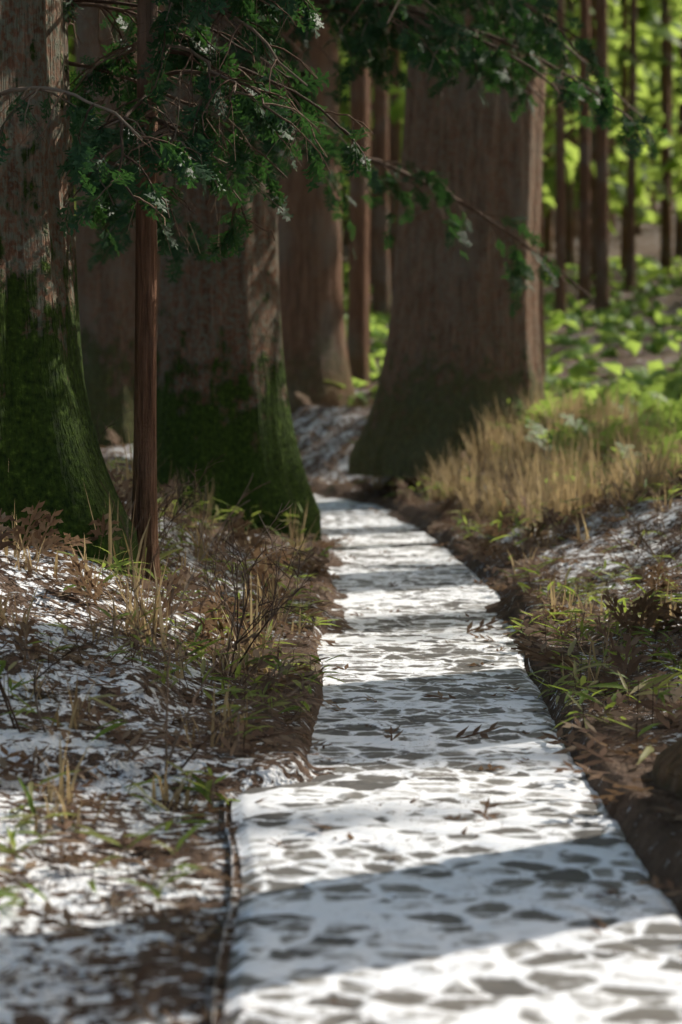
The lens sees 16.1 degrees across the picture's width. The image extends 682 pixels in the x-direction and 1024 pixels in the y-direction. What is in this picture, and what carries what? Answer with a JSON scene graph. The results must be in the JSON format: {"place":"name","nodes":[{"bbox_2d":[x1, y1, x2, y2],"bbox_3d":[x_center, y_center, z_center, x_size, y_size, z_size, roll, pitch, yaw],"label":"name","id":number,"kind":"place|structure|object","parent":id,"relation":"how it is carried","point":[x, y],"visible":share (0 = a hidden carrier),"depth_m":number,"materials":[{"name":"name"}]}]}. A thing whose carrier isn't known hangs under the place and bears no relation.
{"place":"outdoors","nodes":[
{"label":"outdoors","id":0,"kind":"place"},
{"bbox_2d":[0,174,681,1023],"bbox_3d":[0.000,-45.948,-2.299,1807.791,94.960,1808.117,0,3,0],"label":"terrain","id":1,"kind":"structure","parent":0,"point":[648,830],"depth_m":9.06,"materials":[{"name":"soil"}]},
{"bbox_2d":[0,0,681,796],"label":"tree trunks","id":2,"kind":"object","parent":1,"relation":"on","point":[202,364],"visible":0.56,"depth_m":29.73,"materials":[{"name":"brown plant"}]},
{"bbox_2d":[0,0,668,326],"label":"tree branches","id":3,"kind":"object","parent":2,"relation":"attached to","point":[246,112],"depth_m":13.79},
{"bbox_2d":[68,0,681,239],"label":"background foliage","id":4,"kind":"object","parent":2,"relation":"attached to","point":[648,94],"visible":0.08,"depth_m":99.21,"materials":[{"name":"green plant"}]},
{"bbox_2d":[0,390,681,1023],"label":"fallen leaves","id":5,"kind":"object","parent":1,"relation":"on","point":[648,606],"visible":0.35,"depth_m":11.35,"materials":[{"name":"brown plant"}]},
{"bbox_2d":[0,377,681,834],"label":"dry grass tufts","id":6,"kind":"object","parent":1,"relation":"on","point":[556,487],"visible":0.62,"depth_m":21.16,"materials":[{"name":"beige plant"}]},
{"bbox_2d":[0,409,681,769],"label":"shrub twigs","id":7,"kind":"object","parent":1,"relation":"on","point":[237,629],"visible":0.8,"depth_m":10.83,"materials":[{"name":"brown plant"}]},
{"bbox_2d":[0,399,681,918],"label":"grass","id":8,"kind":"structure","parent":1,"relation":"on","point":[198,785],"depth_m":10.73,"materials":[{"name":"plant"}]},
{"bbox_2d":[326,253,681,491],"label":"plants","id":9,"kind":"object","parent":1,"relation":"on","point":[632,338],"visible":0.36,"depth_m":47.55,"materials":[{"name":"green plant"}]},
{"bbox_2d":[213,495,681,1023],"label":"stone path","id":10,"kind":"structure","parent":0,"point":[440,920],"depth_m":7.42,"materials":[{"name":"white stone"}]}
]}

